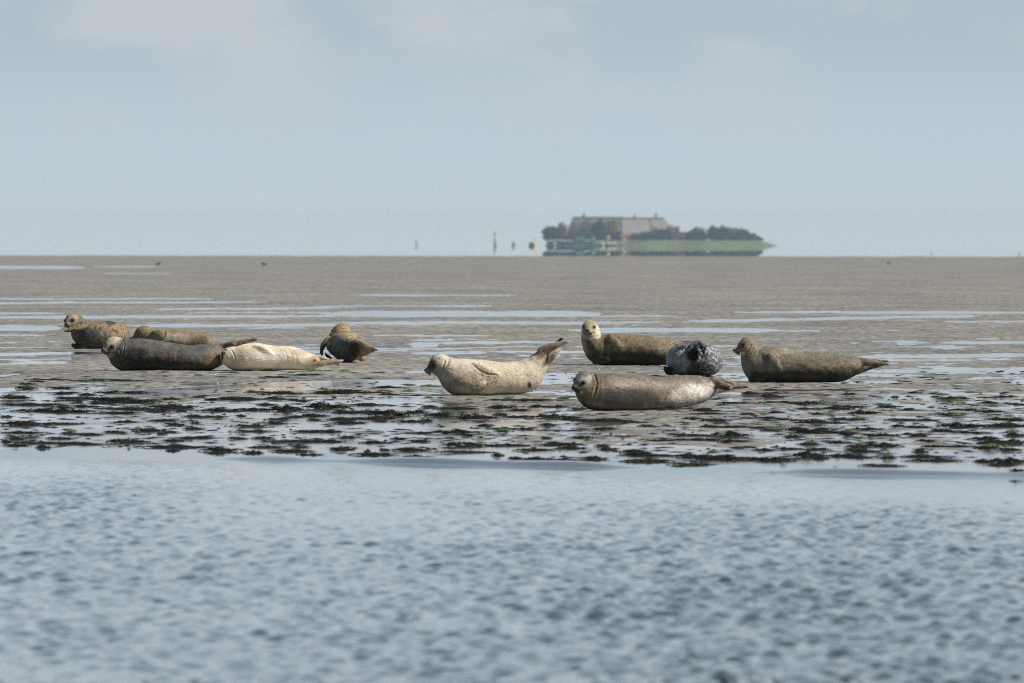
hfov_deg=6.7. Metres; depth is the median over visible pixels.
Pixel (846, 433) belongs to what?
seaweed clump
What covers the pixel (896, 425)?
seaweed clump
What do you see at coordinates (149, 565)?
water
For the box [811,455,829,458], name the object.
seaweed clump
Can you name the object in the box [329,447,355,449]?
seaweed clump
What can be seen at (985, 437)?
seaweed clump
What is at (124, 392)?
seaweed clump
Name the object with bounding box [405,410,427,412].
seaweed clump
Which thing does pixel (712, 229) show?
dark tree
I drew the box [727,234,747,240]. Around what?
bush
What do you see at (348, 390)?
seaweed clump
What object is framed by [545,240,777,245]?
terrain
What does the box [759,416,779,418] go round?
seaweed clump
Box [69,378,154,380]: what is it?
seaweed clump
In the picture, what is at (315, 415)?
seaweed clump
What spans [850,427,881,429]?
seaweed clump
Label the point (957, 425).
seaweed clump
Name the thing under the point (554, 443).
seaweed clump
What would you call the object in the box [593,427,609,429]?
seaweed clump
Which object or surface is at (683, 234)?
bush
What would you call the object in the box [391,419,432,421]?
seaweed clump
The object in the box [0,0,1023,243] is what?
sky
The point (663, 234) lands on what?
dark tree
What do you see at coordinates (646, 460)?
seaweed clump
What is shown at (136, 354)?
seal
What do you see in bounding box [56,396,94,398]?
seaweed clump
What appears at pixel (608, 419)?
seaweed clump
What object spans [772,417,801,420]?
seaweed clump
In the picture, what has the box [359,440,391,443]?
seaweed clump
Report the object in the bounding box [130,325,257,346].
seal
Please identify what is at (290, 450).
seaweed clump
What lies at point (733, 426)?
seaweed clump
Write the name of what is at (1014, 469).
seaweed clump
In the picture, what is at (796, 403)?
seaweed clump
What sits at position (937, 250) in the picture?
sea
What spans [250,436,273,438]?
seaweed clump
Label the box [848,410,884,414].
seaweed clump
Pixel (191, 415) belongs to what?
seaweed clump
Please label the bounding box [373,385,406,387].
seaweed clump
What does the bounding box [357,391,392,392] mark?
seaweed clump
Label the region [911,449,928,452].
seaweed clump
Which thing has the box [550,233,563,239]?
bush
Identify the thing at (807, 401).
seaweed clump
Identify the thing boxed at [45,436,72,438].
seaweed clump
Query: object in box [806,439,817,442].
sea lettuce
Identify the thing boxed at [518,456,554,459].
seaweed clump
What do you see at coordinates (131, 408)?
seaweed clump
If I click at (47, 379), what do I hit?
seaweed clump
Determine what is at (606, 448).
seaweed clump
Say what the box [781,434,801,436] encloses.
seaweed clump
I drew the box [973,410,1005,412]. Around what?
seaweed clump
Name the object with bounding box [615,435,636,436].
seaweed clump
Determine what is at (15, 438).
seaweed clump
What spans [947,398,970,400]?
sea lettuce
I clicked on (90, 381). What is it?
sea lettuce
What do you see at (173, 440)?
seaweed clump
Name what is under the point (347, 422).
seaweed clump
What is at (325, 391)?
seaweed clump
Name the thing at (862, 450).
seaweed clump
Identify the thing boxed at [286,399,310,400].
seaweed clump
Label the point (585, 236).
bush
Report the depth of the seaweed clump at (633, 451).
62.09 m
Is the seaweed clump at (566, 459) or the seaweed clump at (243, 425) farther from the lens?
the seaweed clump at (243, 425)
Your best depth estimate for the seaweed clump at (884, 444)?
63.81 m
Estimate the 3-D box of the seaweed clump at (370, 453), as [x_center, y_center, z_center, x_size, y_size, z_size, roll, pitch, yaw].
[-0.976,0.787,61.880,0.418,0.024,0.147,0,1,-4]
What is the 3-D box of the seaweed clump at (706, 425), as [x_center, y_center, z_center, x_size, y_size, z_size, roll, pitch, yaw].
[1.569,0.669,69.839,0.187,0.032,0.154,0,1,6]
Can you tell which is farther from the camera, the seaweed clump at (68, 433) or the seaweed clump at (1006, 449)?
the seaweed clump at (68, 433)
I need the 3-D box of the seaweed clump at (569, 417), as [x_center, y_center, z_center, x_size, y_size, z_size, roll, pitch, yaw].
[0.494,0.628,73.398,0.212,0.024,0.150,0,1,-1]
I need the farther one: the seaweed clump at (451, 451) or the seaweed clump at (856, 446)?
the seaweed clump at (856, 446)
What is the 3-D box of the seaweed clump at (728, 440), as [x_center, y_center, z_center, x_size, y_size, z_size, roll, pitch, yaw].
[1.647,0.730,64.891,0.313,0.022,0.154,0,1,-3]
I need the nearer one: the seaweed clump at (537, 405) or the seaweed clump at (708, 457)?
the seaweed clump at (708, 457)
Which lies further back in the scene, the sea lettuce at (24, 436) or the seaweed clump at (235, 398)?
the seaweed clump at (235, 398)
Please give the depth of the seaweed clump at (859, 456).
60.54 m
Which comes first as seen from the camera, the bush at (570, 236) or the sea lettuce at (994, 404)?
the sea lettuce at (994, 404)
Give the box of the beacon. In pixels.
[494,231,496,245]
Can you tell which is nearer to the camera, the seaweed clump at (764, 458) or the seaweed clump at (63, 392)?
the seaweed clump at (764, 458)
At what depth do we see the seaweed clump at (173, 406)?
76.69 m
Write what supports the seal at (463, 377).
on the sand
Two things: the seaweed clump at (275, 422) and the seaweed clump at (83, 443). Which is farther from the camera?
the seaweed clump at (275, 422)
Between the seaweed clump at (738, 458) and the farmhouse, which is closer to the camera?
the seaweed clump at (738, 458)
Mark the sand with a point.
(958, 321)
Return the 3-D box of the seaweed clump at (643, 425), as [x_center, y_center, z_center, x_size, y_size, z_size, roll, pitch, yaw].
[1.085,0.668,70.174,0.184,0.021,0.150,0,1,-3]
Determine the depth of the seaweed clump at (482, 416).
72.57 m
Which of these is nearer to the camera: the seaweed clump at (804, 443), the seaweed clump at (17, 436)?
the seaweed clump at (804, 443)
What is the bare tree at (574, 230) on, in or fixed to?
on the terrain
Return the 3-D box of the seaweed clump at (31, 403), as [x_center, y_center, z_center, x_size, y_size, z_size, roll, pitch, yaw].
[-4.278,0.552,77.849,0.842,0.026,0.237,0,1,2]
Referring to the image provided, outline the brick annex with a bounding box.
[620,234,630,239]
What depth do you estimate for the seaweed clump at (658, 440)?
64.94 m
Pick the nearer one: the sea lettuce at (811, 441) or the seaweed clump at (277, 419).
the sea lettuce at (811, 441)
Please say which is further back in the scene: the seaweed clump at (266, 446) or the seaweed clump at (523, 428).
the seaweed clump at (523, 428)
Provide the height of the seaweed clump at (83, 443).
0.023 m
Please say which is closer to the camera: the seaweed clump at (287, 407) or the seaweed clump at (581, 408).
the seaweed clump at (287, 407)
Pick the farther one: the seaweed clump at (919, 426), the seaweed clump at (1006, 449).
the seaweed clump at (919, 426)
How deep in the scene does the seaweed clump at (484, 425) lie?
69.91 m
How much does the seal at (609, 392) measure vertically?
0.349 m
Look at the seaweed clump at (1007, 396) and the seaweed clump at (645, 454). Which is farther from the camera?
the seaweed clump at (1007, 396)
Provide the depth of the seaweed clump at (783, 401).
78.72 m
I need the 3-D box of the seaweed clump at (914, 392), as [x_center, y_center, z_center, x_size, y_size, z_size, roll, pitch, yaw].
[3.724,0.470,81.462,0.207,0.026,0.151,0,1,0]
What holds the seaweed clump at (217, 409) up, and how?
on the sand
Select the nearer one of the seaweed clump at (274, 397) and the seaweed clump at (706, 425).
the seaweed clump at (706, 425)
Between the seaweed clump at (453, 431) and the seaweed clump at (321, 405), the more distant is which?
the seaweed clump at (321, 405)
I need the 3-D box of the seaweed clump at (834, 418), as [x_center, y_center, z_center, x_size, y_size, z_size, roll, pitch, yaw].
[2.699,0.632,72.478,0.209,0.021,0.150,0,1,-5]
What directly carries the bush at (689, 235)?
on the terrain
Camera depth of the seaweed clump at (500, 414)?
74.40 m
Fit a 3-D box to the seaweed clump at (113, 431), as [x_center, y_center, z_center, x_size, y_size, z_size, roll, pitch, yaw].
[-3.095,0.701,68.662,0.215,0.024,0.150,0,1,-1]
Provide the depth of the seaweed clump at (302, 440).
65.44 m
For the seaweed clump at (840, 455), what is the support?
on the sand
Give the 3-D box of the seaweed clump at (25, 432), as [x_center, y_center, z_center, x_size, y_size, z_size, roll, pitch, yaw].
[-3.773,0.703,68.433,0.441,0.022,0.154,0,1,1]
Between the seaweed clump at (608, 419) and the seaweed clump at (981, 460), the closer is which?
the seaweed clump at (981, 460)
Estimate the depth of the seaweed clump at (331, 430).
68.38 m
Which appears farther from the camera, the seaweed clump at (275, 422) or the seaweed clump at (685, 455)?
the seaweed clump at (275, 422)
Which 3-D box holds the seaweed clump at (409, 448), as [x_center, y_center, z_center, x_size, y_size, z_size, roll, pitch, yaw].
[-0.715,0.766,62.979,0.422,0.034,0.148,0,1,3]
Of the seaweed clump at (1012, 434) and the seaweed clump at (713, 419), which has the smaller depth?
the seaweed clump at (1012, 434)
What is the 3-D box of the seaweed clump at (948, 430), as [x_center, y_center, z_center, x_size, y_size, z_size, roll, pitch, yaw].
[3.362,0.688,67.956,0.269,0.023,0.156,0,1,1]
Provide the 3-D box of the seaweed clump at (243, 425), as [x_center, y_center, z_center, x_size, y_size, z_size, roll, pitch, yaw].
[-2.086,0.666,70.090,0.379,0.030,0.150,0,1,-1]
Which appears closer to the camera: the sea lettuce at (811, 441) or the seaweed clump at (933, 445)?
the seaweed clump at (933, 445)
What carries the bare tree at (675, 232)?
on the terrain
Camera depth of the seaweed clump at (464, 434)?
67.11 m
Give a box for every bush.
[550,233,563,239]
[562,233,573,239]
[573,234,588,239]
[610,231,621,239]
[630,233,642,239]
[639,232,653,239]
[676,232,685,239]
[684,231,695,239]
[693,232,709,239]
[708,233,729,239]
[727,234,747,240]
[746,233,759,239]
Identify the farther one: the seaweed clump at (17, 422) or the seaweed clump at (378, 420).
the seaweed clump at (378, 420)
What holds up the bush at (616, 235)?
on the terrain
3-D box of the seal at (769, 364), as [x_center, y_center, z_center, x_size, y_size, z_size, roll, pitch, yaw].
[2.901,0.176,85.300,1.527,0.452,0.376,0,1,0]
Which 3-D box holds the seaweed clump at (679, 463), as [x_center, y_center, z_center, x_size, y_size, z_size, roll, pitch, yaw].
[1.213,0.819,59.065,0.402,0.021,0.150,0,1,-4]
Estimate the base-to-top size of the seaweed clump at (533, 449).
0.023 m
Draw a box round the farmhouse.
[565,214,674,239]
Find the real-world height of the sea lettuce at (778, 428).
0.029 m
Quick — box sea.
[0,244,1023,256]
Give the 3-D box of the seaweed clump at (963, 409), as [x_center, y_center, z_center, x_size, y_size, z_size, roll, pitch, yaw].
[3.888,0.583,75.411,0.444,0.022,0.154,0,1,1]
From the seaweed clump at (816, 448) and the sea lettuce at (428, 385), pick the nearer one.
the seaweed clump at (816, 448)
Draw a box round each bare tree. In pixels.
[557,221,567,233]
[568,221,582,236]
[581,220,593,239]
[602,218,617,239]
[648,226,659,239]
[665,225,681,239]
[691,226,705,232]
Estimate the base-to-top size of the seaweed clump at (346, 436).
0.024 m
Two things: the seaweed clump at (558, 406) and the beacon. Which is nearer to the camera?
the seaweed clump at (558, 406)
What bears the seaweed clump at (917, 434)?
on the sand
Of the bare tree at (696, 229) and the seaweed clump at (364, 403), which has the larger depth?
the bare tree at (696, 229)
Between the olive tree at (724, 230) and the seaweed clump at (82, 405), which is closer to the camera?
the seaweed clump at (82, 405)
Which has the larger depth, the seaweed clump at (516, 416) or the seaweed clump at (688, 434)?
the seaweed clump at (516, 416)
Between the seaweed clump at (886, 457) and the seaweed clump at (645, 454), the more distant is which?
the seaweed clump at (645, 454)
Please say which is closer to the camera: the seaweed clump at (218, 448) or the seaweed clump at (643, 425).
the seaweed clump at (218, 448)
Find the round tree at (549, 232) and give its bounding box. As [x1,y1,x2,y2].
[541,226,558,240]
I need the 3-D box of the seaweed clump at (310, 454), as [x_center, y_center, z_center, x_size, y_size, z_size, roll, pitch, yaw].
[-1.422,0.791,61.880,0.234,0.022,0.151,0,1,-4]
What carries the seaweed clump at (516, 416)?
on the sand
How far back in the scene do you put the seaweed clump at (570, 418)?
72.50 m
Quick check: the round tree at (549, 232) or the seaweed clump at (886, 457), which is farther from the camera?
the round tree at (549, 232)
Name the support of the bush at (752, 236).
on the terrain
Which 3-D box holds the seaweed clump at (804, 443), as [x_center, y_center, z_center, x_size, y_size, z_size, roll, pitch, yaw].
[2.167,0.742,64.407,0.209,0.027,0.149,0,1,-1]
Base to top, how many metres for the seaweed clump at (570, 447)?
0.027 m
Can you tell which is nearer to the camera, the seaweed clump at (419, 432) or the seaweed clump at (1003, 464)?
the seaweed clump at (1003, 464)
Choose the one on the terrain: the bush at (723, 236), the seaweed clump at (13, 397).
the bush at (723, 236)
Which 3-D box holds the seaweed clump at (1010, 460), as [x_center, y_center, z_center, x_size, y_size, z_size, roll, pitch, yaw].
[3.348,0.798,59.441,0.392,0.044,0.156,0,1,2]
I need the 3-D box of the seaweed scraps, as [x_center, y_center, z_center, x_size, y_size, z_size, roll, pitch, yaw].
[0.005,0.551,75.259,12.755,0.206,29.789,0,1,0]
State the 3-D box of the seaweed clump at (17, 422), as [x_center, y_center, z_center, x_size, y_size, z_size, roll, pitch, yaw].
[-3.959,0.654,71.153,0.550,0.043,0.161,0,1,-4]
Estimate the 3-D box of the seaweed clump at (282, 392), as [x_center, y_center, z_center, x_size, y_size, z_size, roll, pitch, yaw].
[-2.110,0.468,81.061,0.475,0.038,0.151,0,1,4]
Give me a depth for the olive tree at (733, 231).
4757.25 m
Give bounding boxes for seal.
[63,313,129,348]
[101,336,235,370]
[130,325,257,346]
[220,343,342,370]
[320,323,377,361]
[424,337,570,395]
[569,371,748,410]
[581,320,691,364]
[663,340,722,375]
[733,336,889,382]
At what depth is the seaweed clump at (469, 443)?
64.07 m
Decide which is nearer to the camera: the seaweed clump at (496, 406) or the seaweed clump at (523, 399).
the seaweed clump at (496, 406)
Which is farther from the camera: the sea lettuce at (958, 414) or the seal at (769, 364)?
the seal at (769, 364)
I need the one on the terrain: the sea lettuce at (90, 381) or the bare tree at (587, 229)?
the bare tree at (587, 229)
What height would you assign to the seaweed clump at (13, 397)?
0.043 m
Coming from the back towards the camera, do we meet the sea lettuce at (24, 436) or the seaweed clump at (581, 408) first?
the seaweed clump at (581, 408)
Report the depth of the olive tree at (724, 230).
4756.98 m
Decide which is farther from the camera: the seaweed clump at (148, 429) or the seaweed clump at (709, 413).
the seaweed clump at (709, 413)
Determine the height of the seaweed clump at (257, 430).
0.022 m
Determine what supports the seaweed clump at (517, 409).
on the sand
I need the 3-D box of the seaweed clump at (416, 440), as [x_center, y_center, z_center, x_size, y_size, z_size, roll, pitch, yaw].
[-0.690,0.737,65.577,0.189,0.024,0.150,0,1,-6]
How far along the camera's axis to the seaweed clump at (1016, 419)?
72.00 m
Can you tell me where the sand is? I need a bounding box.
[0,255,1023,477]
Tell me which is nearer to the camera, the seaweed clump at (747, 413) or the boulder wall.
the seaweed clump at (747, 413)
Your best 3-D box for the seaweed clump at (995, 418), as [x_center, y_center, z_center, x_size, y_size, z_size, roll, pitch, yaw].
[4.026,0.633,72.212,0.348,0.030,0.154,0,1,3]
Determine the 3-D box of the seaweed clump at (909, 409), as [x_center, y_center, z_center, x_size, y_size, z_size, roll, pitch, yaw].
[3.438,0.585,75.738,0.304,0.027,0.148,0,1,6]
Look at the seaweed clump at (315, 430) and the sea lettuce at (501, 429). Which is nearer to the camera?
the sea lettuce at (501, 429)
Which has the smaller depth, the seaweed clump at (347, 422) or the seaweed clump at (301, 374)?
the seaweed clump at (347, 422)
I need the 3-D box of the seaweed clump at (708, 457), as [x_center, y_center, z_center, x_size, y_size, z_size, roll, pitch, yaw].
[1.379,0.789,60.569,0.490,0.046,0.149,0,1,4]
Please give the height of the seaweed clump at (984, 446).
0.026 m
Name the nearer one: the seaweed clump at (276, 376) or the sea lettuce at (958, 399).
the sea lettuce at (958, 399)
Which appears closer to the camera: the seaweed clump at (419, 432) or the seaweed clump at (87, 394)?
the seaweed clump at (419, 432)
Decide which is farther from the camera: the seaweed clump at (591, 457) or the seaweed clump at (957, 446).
the seaweed clump at (957, 446)
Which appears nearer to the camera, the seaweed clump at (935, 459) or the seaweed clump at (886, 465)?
the seaweed clump at (886, 465)
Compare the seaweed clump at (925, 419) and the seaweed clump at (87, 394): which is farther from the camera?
the seaweed clump at (87, 394)
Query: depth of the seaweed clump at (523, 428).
69.10 m
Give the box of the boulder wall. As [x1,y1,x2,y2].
[595,242,615,245]
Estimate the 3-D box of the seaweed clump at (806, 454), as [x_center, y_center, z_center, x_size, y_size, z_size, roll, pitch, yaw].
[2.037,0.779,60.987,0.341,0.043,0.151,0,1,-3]
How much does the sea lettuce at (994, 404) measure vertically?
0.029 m
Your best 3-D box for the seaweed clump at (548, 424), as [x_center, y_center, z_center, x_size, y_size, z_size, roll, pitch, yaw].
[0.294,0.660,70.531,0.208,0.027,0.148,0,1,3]
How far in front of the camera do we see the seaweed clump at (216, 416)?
73.52 m
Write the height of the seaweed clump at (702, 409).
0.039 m
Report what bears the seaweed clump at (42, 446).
on the sand
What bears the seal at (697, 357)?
on the sand
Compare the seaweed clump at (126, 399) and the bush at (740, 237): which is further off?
the bush at (740, 237)
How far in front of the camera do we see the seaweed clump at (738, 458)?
60.33 m
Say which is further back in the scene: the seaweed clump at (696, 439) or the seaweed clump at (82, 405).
the seaweed clump at (82, 405)
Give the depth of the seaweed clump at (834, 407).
75.86 m
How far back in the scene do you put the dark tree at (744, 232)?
4755.76 m
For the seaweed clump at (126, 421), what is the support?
on the sand
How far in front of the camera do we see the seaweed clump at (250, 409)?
76.11 m
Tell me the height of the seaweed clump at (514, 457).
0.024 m
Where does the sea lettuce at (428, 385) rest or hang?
on the sand
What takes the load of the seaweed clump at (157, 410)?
on the sand
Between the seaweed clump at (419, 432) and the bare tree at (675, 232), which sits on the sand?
the seaweed clump at (419, 432)
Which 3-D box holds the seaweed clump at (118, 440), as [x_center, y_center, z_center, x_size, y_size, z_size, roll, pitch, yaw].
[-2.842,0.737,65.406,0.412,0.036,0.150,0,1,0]
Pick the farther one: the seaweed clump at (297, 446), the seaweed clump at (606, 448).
the seaweed clump at (297, 446)
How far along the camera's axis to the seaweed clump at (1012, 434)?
66.67 m
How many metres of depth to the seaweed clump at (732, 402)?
78.42 m
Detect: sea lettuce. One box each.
[17,435,31,437]
[79,380,102,381]
[419,384,440,386]
[492,427,511,430]
[558,395,576,397]
[769,426,786,429]
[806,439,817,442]
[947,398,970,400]
[949,412,967,415]
[982,403,1003,406]
[1005,429,1021,431]
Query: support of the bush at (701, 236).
on the terrain
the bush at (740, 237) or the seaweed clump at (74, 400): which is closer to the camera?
the seaweed clump at (74, 400)
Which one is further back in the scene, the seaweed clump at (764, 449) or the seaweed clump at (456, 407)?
the seaweed clump at (456, 407)
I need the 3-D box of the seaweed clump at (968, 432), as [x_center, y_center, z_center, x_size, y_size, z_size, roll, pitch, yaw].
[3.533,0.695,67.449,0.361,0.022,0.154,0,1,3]
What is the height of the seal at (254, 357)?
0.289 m
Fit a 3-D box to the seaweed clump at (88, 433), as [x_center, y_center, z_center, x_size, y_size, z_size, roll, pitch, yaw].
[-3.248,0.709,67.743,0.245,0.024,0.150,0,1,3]
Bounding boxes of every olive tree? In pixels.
[716,225,730,234]
[729,227,737,234]
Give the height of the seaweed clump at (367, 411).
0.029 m
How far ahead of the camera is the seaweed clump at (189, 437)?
66.67 m
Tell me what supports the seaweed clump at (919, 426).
on the sand
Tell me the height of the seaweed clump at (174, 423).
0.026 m
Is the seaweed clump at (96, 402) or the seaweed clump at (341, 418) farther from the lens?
the seaweed clump at (96, 402)
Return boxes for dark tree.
[592,218,604,239]
[656,228,669,239]
[706,225,720,239]
[736,228,750,239]
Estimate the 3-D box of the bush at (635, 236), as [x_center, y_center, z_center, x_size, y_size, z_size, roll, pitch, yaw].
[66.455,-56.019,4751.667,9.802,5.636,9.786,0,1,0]
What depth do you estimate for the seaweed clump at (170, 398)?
79.47 m
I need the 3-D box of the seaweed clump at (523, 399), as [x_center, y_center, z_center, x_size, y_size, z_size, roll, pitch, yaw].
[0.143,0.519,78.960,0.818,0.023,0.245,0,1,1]
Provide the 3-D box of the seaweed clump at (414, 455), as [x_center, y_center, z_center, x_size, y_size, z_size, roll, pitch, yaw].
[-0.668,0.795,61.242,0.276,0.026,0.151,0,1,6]
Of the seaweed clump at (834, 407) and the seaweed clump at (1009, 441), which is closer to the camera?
the seaweed clump at (1009, 441)
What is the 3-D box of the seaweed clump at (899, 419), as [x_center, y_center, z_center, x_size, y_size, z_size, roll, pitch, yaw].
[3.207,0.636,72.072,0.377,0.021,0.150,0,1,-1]
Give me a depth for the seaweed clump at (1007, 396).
80.16 m
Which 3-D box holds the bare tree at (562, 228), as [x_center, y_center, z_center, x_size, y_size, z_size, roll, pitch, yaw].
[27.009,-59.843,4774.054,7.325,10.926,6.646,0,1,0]
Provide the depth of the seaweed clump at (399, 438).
66.32 m
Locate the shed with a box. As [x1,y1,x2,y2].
[547,237,594,245]
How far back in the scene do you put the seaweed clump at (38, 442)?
65.09 m
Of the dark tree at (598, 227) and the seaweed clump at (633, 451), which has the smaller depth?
the seaweed clump at (633, 451)
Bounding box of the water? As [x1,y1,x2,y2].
[0,447,1023,682]
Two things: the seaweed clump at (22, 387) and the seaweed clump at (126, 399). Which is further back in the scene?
the seaweed clump at (22, 387)
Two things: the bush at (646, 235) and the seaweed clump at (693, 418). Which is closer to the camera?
the seaweed clump at (693, 418)
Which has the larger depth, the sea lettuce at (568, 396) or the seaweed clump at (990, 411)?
the sea lettuce at (568, 396)
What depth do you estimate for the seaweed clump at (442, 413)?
73.92 m
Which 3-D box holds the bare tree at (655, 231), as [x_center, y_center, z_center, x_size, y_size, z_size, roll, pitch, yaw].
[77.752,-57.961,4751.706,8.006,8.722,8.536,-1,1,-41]
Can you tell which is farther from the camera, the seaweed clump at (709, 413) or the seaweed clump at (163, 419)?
the seaweed clump at (709, 413)
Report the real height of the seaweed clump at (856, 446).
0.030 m
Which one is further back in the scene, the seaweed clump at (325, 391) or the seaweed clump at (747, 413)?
the seaweed clump at (325, 391)
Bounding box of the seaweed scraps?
[0,369,1023,458]
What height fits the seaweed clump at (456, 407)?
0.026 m
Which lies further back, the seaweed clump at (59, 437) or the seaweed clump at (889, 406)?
the seaweed clump at (889, 406)
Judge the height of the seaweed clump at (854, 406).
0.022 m
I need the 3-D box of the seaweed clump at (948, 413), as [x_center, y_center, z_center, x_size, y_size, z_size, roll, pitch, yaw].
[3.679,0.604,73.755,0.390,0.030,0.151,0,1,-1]
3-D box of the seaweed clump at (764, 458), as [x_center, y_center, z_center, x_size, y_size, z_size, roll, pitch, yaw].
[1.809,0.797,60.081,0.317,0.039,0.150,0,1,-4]
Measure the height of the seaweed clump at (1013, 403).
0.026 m
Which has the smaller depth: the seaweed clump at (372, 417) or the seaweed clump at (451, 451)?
the seaweed clump at (451, 451)
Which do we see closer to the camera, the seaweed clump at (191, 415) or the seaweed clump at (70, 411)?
the seaweed clump at (191, 415)
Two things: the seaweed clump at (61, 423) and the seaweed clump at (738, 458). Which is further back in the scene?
the seaweed clump at (61, 423)
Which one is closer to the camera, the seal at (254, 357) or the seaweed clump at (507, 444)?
the seaweed clump at (507, 444)
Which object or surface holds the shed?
on the terrain
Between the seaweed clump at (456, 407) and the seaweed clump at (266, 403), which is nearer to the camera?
the seaweed clump at (456, 407)
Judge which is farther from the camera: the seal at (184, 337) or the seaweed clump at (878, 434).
the seal at (184, 337)
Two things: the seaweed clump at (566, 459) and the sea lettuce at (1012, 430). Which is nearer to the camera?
the seaweed clump at (566, 459)
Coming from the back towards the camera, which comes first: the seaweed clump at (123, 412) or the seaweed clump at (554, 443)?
the seaweed clump at (123, 412)
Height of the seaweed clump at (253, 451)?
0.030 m
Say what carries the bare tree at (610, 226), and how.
on the terrain
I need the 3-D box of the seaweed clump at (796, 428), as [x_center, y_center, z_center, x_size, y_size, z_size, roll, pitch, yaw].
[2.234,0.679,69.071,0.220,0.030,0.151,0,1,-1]
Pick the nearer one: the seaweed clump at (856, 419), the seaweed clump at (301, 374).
the seaweed clump at (856, 419)
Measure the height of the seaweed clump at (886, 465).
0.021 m
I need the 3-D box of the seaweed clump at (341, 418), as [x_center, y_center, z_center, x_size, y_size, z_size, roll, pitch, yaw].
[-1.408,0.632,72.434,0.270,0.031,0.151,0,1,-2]
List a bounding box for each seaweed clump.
[0,394,34,398]
[0,402,70,405]
[0,420,54,424]
[0,443,31,445]
[2,431,50,433]
[2,435,38,437]
[7,437,24,439]
[7,441,78,443]
[10,408,50,411]
[15,386,37,388]
[24,378,71,379]
[35,409,106,412]
[35,444,50,447]
[44,386,73,388]
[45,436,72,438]
[46,422,84,424]
[48,391,80,393]
[55,442,103,444]
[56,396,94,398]
[60,432,76,433]
[62,399,88,400]
[67,404,95,406]
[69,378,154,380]
[74,432,103,434]
[78,393,97,394]
[82,397,165,402]
[85,401,107,403]
[89,396,109,400]
[93,390,159,392]
[93,411,141,413]
[103,406,172,409]
[103,430,126,432]
[105,438,152,442]
[114,420,137,421]
[132,427,167,430]
[132,444,219,447]
[144,409,173,411]
[145,403,203,408]
[147,418,182,420]
[160,397,181,399]
[160,438,188,441]
[165,422,184,424]
[168,436,214,438]
[181,414,200,416]
[182,426,205,428]
[196,407,244,411]
[199,445,246,450]
[201,415,228,417]
[206,396,261,399]
[228,429,274,431]
[228,436,248,438]
[229,423,270,426]
[234,407,265,410]
[243,450,262,452]
[244,391,269,392]
[247,445,289,447]
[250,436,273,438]
[255,402,277,404]
[259,376,288,377]
[259,438,356,441]
[261,390,308,393]
[263,418,291,419]
[263,421,288,423]
[264,396,285,398]
[265,404,303,411]
[270,448,314,451]
[284,373,328,375]
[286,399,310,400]
[289,429,344,431]
[292,445,310,447]
[295,452,324,454]
[298,413,330,416]
[301,400,342,408]
[309,389,346,393]
[321,410,378,412]
[325,421,367,423]
[326,429,342,431]
[327,416,353,419]
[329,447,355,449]
[331,388,369,392]
[336,435,357,437]
[347,402,386,404]
[348,416,403,418]
[348,452,398,454]
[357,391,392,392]
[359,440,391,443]
[364,409,417,414]
[371,419,388,421]
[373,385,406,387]
[387,446,438,450]
[389,437,409,439]
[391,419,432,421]
[399,454,433,456]
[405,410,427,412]
[407,439,429,441]
[412,431,433,433]
[417,411,470,416]
[427,429,487,432]
[430,406,478,408]
[433,450,493,452]
[441,441,488,446]
[457,414,498,418]
[459,433,473,435]
[472,423,494,426]
[483,443,535,445]
[484,398,561,400]
[485,404,518,408]
[491,453,503,455]
[492,413,510,414]
[502,414,530,417]
[506,408,527,410]
[509,456,523,458]
[511,447,550,450]
[515,427,535,429]
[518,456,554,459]
[526,404,545,406]
[531,413,565,417]
[531,441,585,445]
[539,422,559,425]
[541,405,568,407]
[554,417,586,419]
[555,457,580,460]
[556,445,587,448]
[559,415,582,417]
[566,407,587,409]
[567,435,595,438]
[578,455,610,458]
[582,417,637,421]
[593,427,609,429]
[597,447,616,449]
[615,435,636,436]
[619,449,650,453]
[620,458,678,461]
[621,421,641,422]
[624,452,673,455]
[638,424,656,426]
[643,439,680,441]
[666,462,717,464]
[667,433,708,435]
[670,453,703,456]
[673,438,723,440]
[680,412,734,414]
[681,453,733,459]
[682,416,704,419]
[689,407,722,411]
[691,425,768,427]
[698,418,733,420]
[698,424,715,427]
[705,430,753,436]
[715,456,768,459]
[717,401,749,403]
[717,439,755,441]
[740,412,758,414]
[751,447,774,450]
[755,456,797,460]
[758,400,794,402]
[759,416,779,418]
[763,395,788,397]
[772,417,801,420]
[775,447,802,449]
[781,428,860,433]
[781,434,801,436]
[785,426,809,429]
[786,451,826,456]
[791,402,810,404]
[791,407,815,409]
[794,419,840,423]
[796,441,818,444]
[798,400,818,402]
[804,447,829,449]
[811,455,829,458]
[817,405,856,409]
[824,452,853,456]
[825,440,854,443]
[829,417,846,419]
[837,448,889,451]
[838,431,857,435]
[839,405,871,406]
[842,454,876,457]
[843,418,869,419]
[844,444,872,447]
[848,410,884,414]
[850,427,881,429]
[858,463,906,466]
[861,432,900,436]
[864,442,903,446]
[876,405,900,407]
[877,456,896,458]
[884,418,915,419]
[888,424,905,426]
[894,454,958,457]
[895,432,937,435]
[898,408,921,410]
[903,425,932,427]
[903,458,966,461]
[908,391,921,393]
[908,418,943,420]
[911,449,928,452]
[913,439,939,441]
[921,444,939,446]
[931,412,972,414]
[931,444,977,447]
[932,429,959,431]
[933,396,973,399]
[935,422,998,427]
[942,408,984,410]
[953,431,995,433]
[967,435,1002,439]
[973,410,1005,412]
[973,458,987,461]
[974,445,1001,447]
[976,439,1023,443]
[983,417,1010,420]
[983,457,1023,462]
[984,462,1015,465]
[987,422,1023,426]
[995,447,1022,450]
[998,395,1020,396]
[1002,432,1023,435]
[1003,402,1023,404]
[1006,417,1023,420]
[1008,468,1023,471]
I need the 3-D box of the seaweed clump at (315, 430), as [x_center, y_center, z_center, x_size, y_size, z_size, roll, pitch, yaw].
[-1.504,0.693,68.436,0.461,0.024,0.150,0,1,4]
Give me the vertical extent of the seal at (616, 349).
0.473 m
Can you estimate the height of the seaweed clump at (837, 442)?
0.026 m
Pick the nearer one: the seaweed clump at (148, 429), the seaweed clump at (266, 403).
the seaweed clump at (148, 429)

